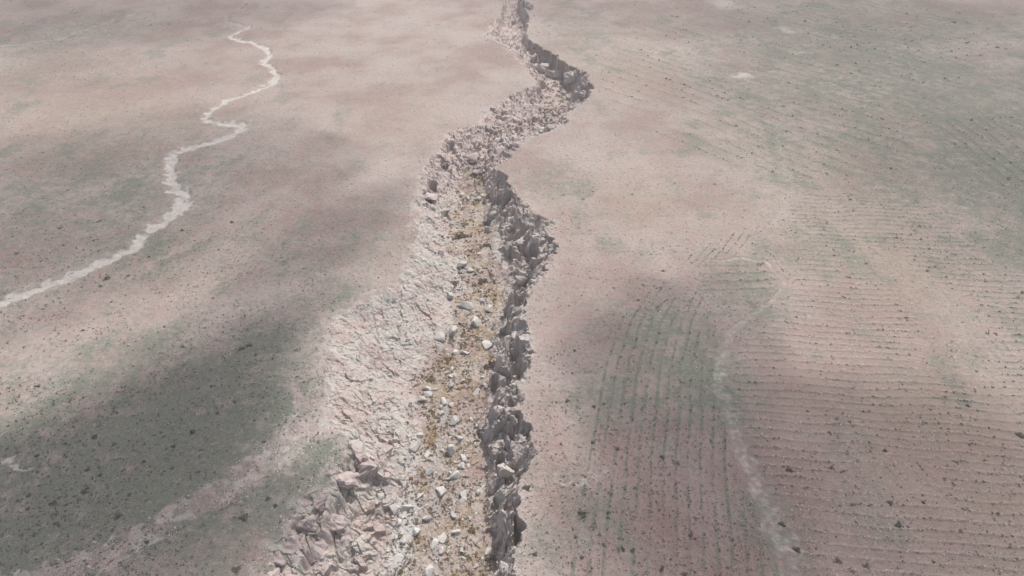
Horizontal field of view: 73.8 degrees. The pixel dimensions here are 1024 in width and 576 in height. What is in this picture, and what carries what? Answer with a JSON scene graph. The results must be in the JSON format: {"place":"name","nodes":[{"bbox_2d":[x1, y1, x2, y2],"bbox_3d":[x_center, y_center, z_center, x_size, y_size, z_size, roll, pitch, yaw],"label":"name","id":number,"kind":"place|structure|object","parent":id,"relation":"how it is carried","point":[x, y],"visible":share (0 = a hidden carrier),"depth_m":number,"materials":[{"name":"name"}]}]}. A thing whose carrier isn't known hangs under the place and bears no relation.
{"place":"outdoors","nodes":[
{"label":"outdoors","id":0,"kind":"place"},
{"bbox_2d":[0,0,280,307],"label":"dry stream","id":1,"kind":"structure","parent":0,"point":[175,187],"depth_m":164.96,"materials":[{"name":"soil"}]},
{"bbox_2d":[0,15,280,309],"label":"gravel","id":2,"kind":"structure","parent":1,"relation":"on","point":[141,231],"depth_m":148.99,"materials":[{"name":"beige gravel"}]},
{"bbox_2d":[0,0,1023,575],"bbox_3d":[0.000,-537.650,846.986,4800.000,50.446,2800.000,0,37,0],"label":"ground","id":3,"kind":"structure","parent":0,"point":[370,134],"depth_m":165.37,"materials":[{"name":"soil"}]},
{"bbox_2d":[231,565,240,572],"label":"shrub","id":4,"kind":"object","parent":3,"relation":"on","point":[236,568],"visible":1,"depth_m":85.68,"materials":[{"name":"green plant"}]},
{"bbox_2d":[238,514,247,521],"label":"shrub","id":5,"kind":"object","parent":3,"relation":"on","point":[243,518],"visible":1,"depth_m":91.48,"materials":[{"name":"green plant"}]},
{"bbox_2d":[269,0,590,575],"bbox_3d":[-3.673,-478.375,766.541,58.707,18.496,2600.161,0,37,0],"label":"gully","id":6,"kind":"object","parent":3,"relation":"in","point":[520,352],"visible":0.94,"depth_m":120.63,"materials":[{"name":"soil"}]},
{"bbox_2d":[265,568,279,575],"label":"rock outcrop","id":7,"kind":"object","parent":6,"relation":"on","point":[275,571],"visible":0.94,"depth_m":86.15,"materials":[{"name":"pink stone"}]},
{"bbox_2d":[274,551,285,566],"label":"rock outcrop","id":8,"kind":"object","parent":6,"relation":"on","point":[279,559],"visible":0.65,"depth_m":87.49,"materials":[{"name":"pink stone"}]},
{"bbox_2d":[282,533,326,554],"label":"rock outcrop","id":9,"kind":"object","parent":6,"relation":"on","point":[293,545],"visible":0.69,"depth_m":89.75,"materials":[{"name":"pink stone"}]},
{"bbox_2d":[295,514,318,532],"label":"rock outcrop","id":10,"kind":"object","parent":6,"relation":"on","point":[309,523],"visible":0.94,"depth_m":91.47,"materials":[{"name":"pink stone"}]},
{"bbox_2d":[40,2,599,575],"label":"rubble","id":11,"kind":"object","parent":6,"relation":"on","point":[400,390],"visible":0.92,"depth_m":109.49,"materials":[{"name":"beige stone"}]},
{"bbox_2d":[511,142,520,147],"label":"boulder","id":12,"kind":"object","parent":11,"relation":"on","point":[515,144],"visible":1,"depth_m":183.20,"materials":[{"name":"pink stone"}]},
{"bbox_2d":[311,540,328,563],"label":"rock outcrop","id":13,"kind":"object","parent":6,"relation":"on","point":[321,550],"visible":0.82,"depth_m":91.03,"materials":[{"name":"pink stone"}]},
{"bbox_2d":[311,490,335,512],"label":"rock outcrop","id":14,"kind":"object","parent":6,"relation":"on","point":[319,499],"visible":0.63,"depth_m":94.53,"materials":[{"name":"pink stone"}]},
{"bbox_2d":[328,514,347,533],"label":"rock outcrop","id":15,"kind":"object","parent":6,"relation":"on","point":[340,524],"visible":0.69,"depth_m":93.76,"materials":[{"name":"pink stone"}]},
{"bbox_2d":[336,470,359,488],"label":"rock outcrop","id":16,"kind":"object","parent":6,"relation":"on","point":[347,480],"visible":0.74,"depth_m":97.72,"materials":[{"name":"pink stone"}]},
{"bbox_2d":[346,495,354,503],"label":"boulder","id":17,"kind":"object","parent":6,"relation":"on","point":[350,499],"visible":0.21,"depth_m":98.53,"materials":[{"name":"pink stone"}]},
{"bbox_2d":[357,460,377,481],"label":"rock outcrop","id":18,"kind":"object","parent":6,"relation":"on","point":[367,469],"visible":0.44,"depth_m":100.66,"materials":[{"name":"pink stone"}]},
{"bbox_2d":[377,493,383,499],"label":"boulder","id":19,"kind":"object","parent":6,"relation":"on","point":[380,496],"visible":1,"depth_m":100.32,"materials":[{"name":"grey stone"}]},
{"bbox_2d":[403,284,415,292],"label":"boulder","id":20,"kind":"object","parent":6,"relation":"on","point":[408,288],"visible":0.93,"depth_m":135.05,"materials":[{"name":"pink stone"}]},
{"bbox_2d":[411,278,429,292],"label":"rock outcrop","id":21,"kind":"object","parent":6,"relation":"on","point":[417,282],"visible":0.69,"depth_m":136.91,"materials":[{"name":"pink stone"}]},
{"bbox_2d":[424,192,439,199],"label":"boulder","id":22,"kind":"object","parent":6,"relation":"on","point":[429,196],"visible":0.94,"depth_m":165.18,"materials":[{"name":"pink stone"}]},
{"bbox_2d":[438,249,444,255],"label":"boulder","id":23,"kind":"object","parent":6,"relation":"on","point":[441,252],"visible":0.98,"depth_m":145.72,"materials":[{"name":"stone"}]},
{"bbox_2d":[378,0,566,575],"bbox_3d":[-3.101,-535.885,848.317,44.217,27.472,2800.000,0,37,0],"label":"gully bed","id":24,"kind":"object","parent":6,"relation":"attached to","point":[455,395],"visible":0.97,"depth_m":117.81,"materials":[{"name":"soil"}]},
{"bbox_2d":[389,504,400,515],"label":"boulder","id":25,"kind":"object","parent":24,"relation":"on","point":[394,508],"visible":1,"depth_m":99.95,"materials":[{"name":"stone"}]},
{"bbox_2d":[397,519,402,525],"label":"boulder","id":26,"kind":"object","parent":24,"relation":"on","point":[399,522],"visible":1,"depth_m":98.34,"materials":[{"name":"stone"}]},
{"bbox_2d":[400,535,405,544],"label":"boulder","id":27,"kind":"object","parent":24,"relation":"on","point":[403,540],"visible":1,"depth_m":96.27,"materials":[{"name":"grey stone"}]},
{"bbox_2d":[400,504,411,511],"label":"boulder","id":28,"kind":"object","parent":24,"relation":"on","point":[405,508],"visible":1,"depth_m":100.14,"materials":[{"name":"stone"}]},
{"bbox_2d":[409,441,420,452],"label":"boulder","id":29,"kind":"object","parent":24,"relation":"on","point":[414,447],"visible":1,"depth_m":108.04,"materials":[{"name":"grey stone"}]},
{"bbox_2d":[413,527,420,536],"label":"boulder","id":30,"kind":"object","parent":24,"relation":"on","point":[416,531],"visible":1,"depth_m":97.16,"materials":[{"name":"stone"}]},
{"bbox_2d":[416,493,423,499],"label":"boulder","id":31,"kind":"object","parent":24,"relation":"on","point":[419,496],"visible":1,"depth_m":102.01,"materials":[{"name":"grey stone"}]},
{"bbox_2d":[417,432,423,438],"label":"boulder","id":32,"kind":"object","parent":24,"relation":"on","point":[420,435],"visible":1,"depth_m":110.29,"materials":[{"name":"grey stone"}]},
{"bbox_2d":[418,396,426,401],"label":"boulder","id":33,"kind":"object","parent":24,"relation":"on","point":[421,398],"visible":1,"depth_m":116.41,"materials":[{"name":"stone"}]},
{"bbox_2d":[423,515,430,520],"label":"boulder","id":34,"kind":"object","parent":24,"relation":"on","point":[427,518],"visible":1,"depth_m":98.66,"materials":[{"name":"stone"}]},
{"bbox_2d":[423,391,431,397],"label":"boulder","id":35,"kind":"object","parent":24,"relation":"on","point":[428,394],"visible":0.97,"depth_m":117.47,"materials":[{"name":"stone"}]},
{"bbox_2d":[422,564,433,575],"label":"boulder","id":36,"kind":"object","parent":24,"relation":"on","point":[428,570],"visible":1,"depth_m":91.63,"materials":[{"name":"stone"}]},
{"bbox_2d":[426,468,432,475],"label":"boulder","id":37,"kind":"object","parent":24,"relation":"on","point":[428,471],"visible":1,"depth_m":105.14,"materials":[{"name":"grey stone"}]},
{"bbox_2d":[426,376,435,383],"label":"shrub","id":38,"kind":"object","parent":24,"relation":"on","point":[430,378],"visible":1,"depth_m":120.60,"materials":[{"name":"brown plant"}]},
{"bbox_2d":[430,538,438,549],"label":"boulder","id":39,"kind":"object","parent":24,"relation":"on","point":[435,541],"visible":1,"depth_m":96.03,"materials":[{"name":"stone"}]},
{"bbox_2d":[433,331,444,341],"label":"boulder","id":40,"kind":"object","parent":24,"relation":"on","point":[439,336],"visible":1,"depth_m":128.20,"materials":[{"name":"grey stone"}]},
{"bbox_2d":[435,486,446,496],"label":"boulder","id":41,"kind":"object","parent":24,"relation":"on","point":[441,490],"visible":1,"depth_m":102.24,"materials":[{"name":"stone"}]},
{"bbox_2d":[438,546,443,553],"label":"boulder","id":42,"kind":"object","parent":24,"relation":"on","point":[441,550],"visible":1,"depth_m":94.99,"materials":[{"name":"stone"}]},
{"bbox_2d":[436,532,446,543],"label":"boulder","id":43,"kind":"object","parent":24,"relation":"on","point":[442,537],"visible":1,"depth_m":96.66,"materials":[{"name":"stone"}]},
{"bbox_2d":[441,397,446,404],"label":"boulder","id":44,"kind":"object","parent":24,"relation":"on","point":[443,401],"visible":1,"depth_m":116.02,"materials":[{"name":"stone"}]},
{"bbox_2d":[448,292,453,298],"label":"boulder","id":45,"kind":"object","parent":24,"relation":"on","point":[450,295],"visible":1,"depth_m":137.28,"materials":[{"name":"stone"}]},
{"bbox_2d":[447,444,455,456],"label":"boulder","id":46,"kind":"object","parent":24,"relation":"on","point":[451,450],"visible":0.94,"depth_m":107.51,"materials":[{"name":"stone"}]},
{"bbox_2d":[449,325,457,335],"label":"boulder","id":47,"kind":"object","parent":24,"relation":"on","point":[453,329],"visible":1,"depth_m":129.47,"materials":[{"name":"grey stone"}]},
{"bbox_2d":[450,511,456,519],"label":"boulder","id":48,"kind":"object","parent":24,"relation":"on","point":[453,514],"visible":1,"depth_m":99.33,"materials":[{"name":"grey stone"}]},
{"bbox_2d":[450,415,458,425],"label":"boulder","id":49,"kind":"object","parent":24,"relation":"on","point":[454,419],"visible":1,"depth_m":112.45,"materials":[{"name":"stone"}]},
{"bbox_2d":[451,349,457,354],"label":"boulder","id":50,"kind":"object","parent":24,"relation":"on","point":[455,352],"visible":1,"depth_m":125.79,"materials":[{"name":"stone"}]},
{"bbox_2d":[449,470,460,479],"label":"boulder","id":51,"kind":"object","parent":24,"relation":"on","point":[456,474],"visible":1,"depth_m":104.37,"materials":[{"name":"stone"}]},
{"bbox_2d":[451,529,460,534],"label":"boulder","id":52,"kind":"object","parent":24,"relation":"on","point":[456,531],"visible":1,"depth_m":97.25,"materials":[{"name":"stone"}]},
{"bbox_2d":[456,435,463,440],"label":"boulder","id":53,"kind":"object","parent":24,"relation":"on","point":[459,437],"visible":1,"depth_m":109.93,"materials":[{"name":"stone"}]},
{"bbox_2d":[455,231,467,239],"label":"shrub","id":54,"kind":"object","parent":24,"relation":"on","point":[457,235],"visible":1,"depth_m":155.28,"materials":[{"name":"brown plant"}]},
{"bbox_2d":[457,261,466,267],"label":"boulder","id":55,"kind":"object","parent":24,"relation":"on","point":[460,264],"visible":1,"depth_m":145.32,"materials":[{"name":"grey stone"}]},
{"bbox_2d":[459,496,466,503],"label":"boulder","id":56,"kind":"object","parent":24,"relation":"on","point":[462,499],"visible":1,"depth_m":101.38,"materials":[{"name":"stone"}]},
{"bbox_2d":[460,490,466,496],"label":"boulder","id":57,"kind":"object","parent":24,"relation":"on","point":[463,493],"visible":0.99,"depth_m":101.98,"materials":[{"name":"grey stone"}]},
{"bbox_2d":[461,454,466,461],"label":"boulder","id":58,"kind":"object","parent":24,"relation":"on","point":[463,458],"visible":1,"depth_m":106.98,"materials":[{"name":"stone"}]},
{"bbox_2d":[459,301,473,309],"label":"boulder","id":59,"kind":"object","parent":24,"relation":"on","point":[466,305],"visible":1,"depth_m":135.62,"materials":[{"name":"grey stone"}]},
{"bbox_2d":[465,152,477,162],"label":"boulder","id":60,"kind":"object","parent":24,"relation":"on","point":[473,157],"visible":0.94,"depth_m":182.39,"materials":[{"name":"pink stone"}]},
{"bbox_2d":[467,526,475,533],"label":"shrub","id":61,"kind":"object","parent":24,"relation":"on","point":[470,529],"visible":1,"depth_m":97.64,"materials":[{"name":"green plant"}]},
{"bbox_2d":[471,316,481,327],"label":"boulder","id":62,"kind":"object","parent":24,"relation":"on","point":[476,322],"visible":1,"depth_m":131.22,"materials":[{"name":"stone"}]},
{"bbox_2d":[472,169,480,174],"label":"boulder","id":63,"kind":"object","parent":24,"relation":"on","point":[476,171],"visible":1,"depth_m":178.86,"materials":[{"name":"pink stone"}]},
{"bbox_2d":[472,388,480,395],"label":"boulder","id":64,"kind":"object","parent":24,"relation":"on","point":[475,392],"visible":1,"depth_m":117.99,"materials":[{"name":"grey stone"}]},
{"bbox_2d":[476,278,486,283],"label":"shrub","id":65,"kind":"object","parent":24,"relation":"on","point":[482,281],"visible":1,"depth_m":142.82,"materials":[{"name":"brown plant"}]},
{"bbox_2d":[482,340,491,349],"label":"boulder","id":66,"kind":"object","parent":24,"relation":"on","point":[487,344],"visible":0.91,"depth_m":127.15,"materials":[{"name":"stone"}]},
{"bbox_2d":[484,547,490,555],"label":"boulder","id":67,"kind":"object","parent":24,"relation":"on","point":[487,550],"visible":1,"depth_m":95.05,"materials":[{"name":"grey stone"}]},
{"bbox_2d":[485,304,492,311],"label":"boulder","id":68,"kind":"object","parent":24,"relation":"on","point":[489,308],"visible":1,"depth_m":134.89,"materials":[{"name":"stone"}]},
{"bbox_2d":[532,114,538,119],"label":"boulder","id":69,"kind":"object","parent":24,"relation":"on","point":[535,116],"visible":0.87,"depth_m":204.62,"materials":[{"name":"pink stone"}]},
{"bbox_2d":[483,423,491,442],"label":"rock outcrop","id":70,"kind":"object","parent":6,"relation":"on","point":[486,431],"visible":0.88,"depth_m":109.44,"materials":[{"name":"grey stone"}]},
{"bbox_2d":[484,226,493,232],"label":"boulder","id":71,"kind":"object","parent":6,"relation":"on","point":[488,229],"visible":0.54,"depth_m":156.86,"materials":[{"name":"grey stone"}]},
{"bbox_2d":[489,188,494,200],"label":"rock outcrop","id":72,"kind":"object","parent":6,"relation":"on","point":[492,191],"visible":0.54,"depth_m":170.33,"materials":[{"name":"grey stone"}]},
{"bbox_2d":[488,207,496,217],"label":"rock outcrop","id":73,"kind":"object","parent":6,"relation":"on","point":[493,212],"visible":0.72,"depth_m":161.05,"materials":[{"name":"grey stone"}]},
{"bbox_2d":[488,479,498,494],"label":"rock outcrop","id":74,"kind":"object","parent":6,"relation":"on","point":[493,485],"visible":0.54,"depth_m":101.80,"materials":[{"name":"grey stone"}]},
{"bbox_2d":[492,539,498,549],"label":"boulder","id":75,"kind":"object","parent":6,"relation":"on","point":[495,544],"visible":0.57,"depth_m":94.72,"materials":[{"name":"grey stone"}]},
{"bbox_2d":[493,405,503,419],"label":"rock outcrop","id":76,"kind":"object","parent":6,"relation":"on","point":[499,409],"visible":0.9,"depth_m":108.34,"materials":[{"name":"grey stone"}]},
{"bbox_2d":[494,145,504,153],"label":"boulder","id":77,"kind":"object","parent":6,"relation":"on","point":[499,149],"visible":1,"depth_m":182.71,"materials":[{"name":"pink stone"}]},
{"bbox_2d":[496,354,504,367],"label":"rock outcrop","id":78,"kind":"object","parent":6,"relation":"on","point":[500,359],"visible":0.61,"depth_m":119.30,"materials":[{"name":"grey stone"}]},
{"bbox_2d":[500,318,506,333],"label":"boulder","id":79,"kind":"object","parent":6,"relation":"on","point":[503,325],"visible":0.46,"depth_m":130.27,"materials":[{"name":"grey stone"}]},
{"bbox_2d":[499,561,509,573],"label":"rock outcrop","id":80,"kind":"object","parent":6,"relation":"on","point":[502,564],"visible":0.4,"depth_m":87.19,"materials":[{"name":"grey stone"}]},
{"bbox_2d":[497,463,514,478],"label":"rock outcrop","id":81,"kind":"object","parent":6,"relation":"on","point":[506,472],"visible":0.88,"depth_m":101.48,"materials":[{"name":"grey stone"}]},
{"bbox_2d":[497,509,514,533],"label":"rock outcrop","id":82,"kind":"object","parent":6,"relation":"on","point":[502,520],"visible":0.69,"depth_m":92.94,"materials":[{"name":"grey stone"}]},
{"bbox_2d":[503,335,511,348],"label":"rock outcrop","id":83,"kind":"object","parent":6,"relation":"on","point":[507,339],"visible":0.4,"depth_m":124.27,"materials":[{"name":"grey stone"}]},
{"bbox_2d":[503,222,513,231],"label":"rock outcrop","id":84,"kind":"object","parent":6,"relation":"on","point":[509,226],"visible":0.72,"depth_m":156.38,"materials":[{"name":"grey stone"}]},
{"bbox_2d":[509,415,517,426],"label":"rock outcrop","id":85,"kind":"object","parent":6,"relation":"on","point":[512,418],"visible":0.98,"depth_m":106.89,"materials":[{"name":"grey stone"}]},
{"bbox_2d":[510,331,517,339],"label":"rock outcrop","id":86,"kind":"object","parent":6,"relation":"on","point":[513,334],"visible":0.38,"depth_m":124.73,"materials":[{"name":"grey stone"}]},
{"bbox_2d":[513,238,523,247],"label":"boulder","id":87,"kind":"object","parent":6,"relation":"on","point":[516,243],"visible":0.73,"depth_m":149.25,"materials":[{"name":"grey stone"}]},
{"bbox_2d":[515,276,527,284],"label":"rock outcrop","id":88,"kind":"object","parent":6,"relation":"on","point":[520,280],"visible":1,"depth_m":139.85,"materials":[{"name":"grey stone"}]},
{"bbox_2d":[522,8,528,21],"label":"rock outcrop","id":89,"kind":"object","parent":6,"relation":"on","point":[525,13],"visible":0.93,"depth_m":280.91,"materials":[{"name":"grey stone"}]},
{"bbox_2d":[526,3,533,9],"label":"rock outcrop","id":90,"kind":"object","parent":6,"relation":"on","point":[529,6],"visible":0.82,"depth_m":288.54,"materials":[{"name":"grey stone"}]},
{"bbox_2d":[530,53,536,62],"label":"rock outcrop","id":91,"kind":"object","parent":6,"relation":"on","point":[533,58],"visible":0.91,"depth_m":249.39,"materials":[{"name":"grey stone"}]},
{"bbox_2d":[531,232,540,244],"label":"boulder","id":92,"kind":"object","parent":6,"relation":"on","point":[534,238],"visible":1,"depth_m":146.00,"materials":[{"name":"grey stone"}]},
{"bbox_2d":[535,63,549,72],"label":"rock outcrop","id":93,"kind":"object","parent":6,"relation":"on","point":[543,67],"visible":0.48,"depth_m":242.88,"materials":[{"name":"grey stone"}]},
{"bbox_2d":[545,70,562,79],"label":"rock outcrop","id":94,"kind":"object","parent":6,"relation":"on","point":[554,74],"visible":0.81,"depth_m":239.63,"materials":[{"name":"grey stone"}]},
{"bbox_2d":[563,70,574,83],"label":"rock outcrop","id":95,"kind":"object","parent":6,"relation":"on","point":[569,76],"visible":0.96,"depth_m":232.05,"materials":[{"name":"grey stone"}]},
{"bbox_2d":[575,79,586,89],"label":"rock outcrop","id":96,"kind":"object","parent":6,"relation":"on","point":[583,85],"visible":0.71,"depth_m":224.53,"materials":[{"name":"grey stone"}]},
{"bbox_2d":[580,90,585,98],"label":"rock outcrop","id":97,"kind":"object","parent":6,"relation":"on","point":[582,94],"visible":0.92,"depth_m":217.10,"materials":[{"name":"grey stone"}]},
{"bbox_2d":[0,0,1023,575],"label":"undergrowth","id":98,"kind":"object","parent":3,"relation":"on","point":[424,478],"visible":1,"depth_m":110.72,"materials":[{"name":"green plant"}]},
{"bbox_2d":[0,0,1023,575],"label":"pebbles","id":99,"kind":"object","parent":3,"relation":"on","point":[556,306],"visible":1,"depth_m":124.58,"materials":[{"name":"stone"}]},
{"bbox_2d":[711,257,812,575],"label":"footpath","id":100,"kind":"structure","parent":3,"relation":"on","point":[768,505],"depth_m":97.07,"materials":[{"name":"soil"}]},
{"bbox_2d":[792,546,800,552],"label":"shrub","id":101,"kind":"object","parent":3,"relation":"on","point":[796,548],"visible":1,"depth_m":87.87,"materials":[{"name":"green plant"}]},
{"bbox_2d":[573,0,1023,575],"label":"furrow weeds","id":102,"kind":"object","parent":3,"relation":"on","point":[827,326],"visible":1,"depth_m":113.28,"materials":[{"name":"green plant"}]},
{"bbox_2d":[566,192,1023,575],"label":"ploughed field","id":103,"kind":"structure","parent":0,"point":[685,321],"depth_m":107.06,"materials":[{"name":"soil"}]},
{"bbox_2d":[577,510,586,517],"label":"shrub","id":104,"kind":"object","parent":103,"relation":"on","point":[584,512],"visible":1,"depth_m":91.75,"materials":[{"name":"green plant"}]},
{"bbox_2d":[735,193,1023,575],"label":"field stones","id":105,"kind":"object","parent":103,"relation":"on","point":[990,558],"visible":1,"depth_m":103.53,"materials":[{"name":"stone"}]},
{"bbox_2d":[895,520,903,527],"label":"shrub","id":106,"kind":"object","parent":103,"relation":"on","point":[899,524],"visible":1,"depth_m":90.77,"materials":[{"name":"green plant"}]},
{"bbox_2d":[1014,432,1023,438],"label":"shrub","id":107,"kind":"object","parent":103,"relation":"on","point":[1021,436],"visible":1,"depth_m":103.36,"materials":[{"name":"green plant"}]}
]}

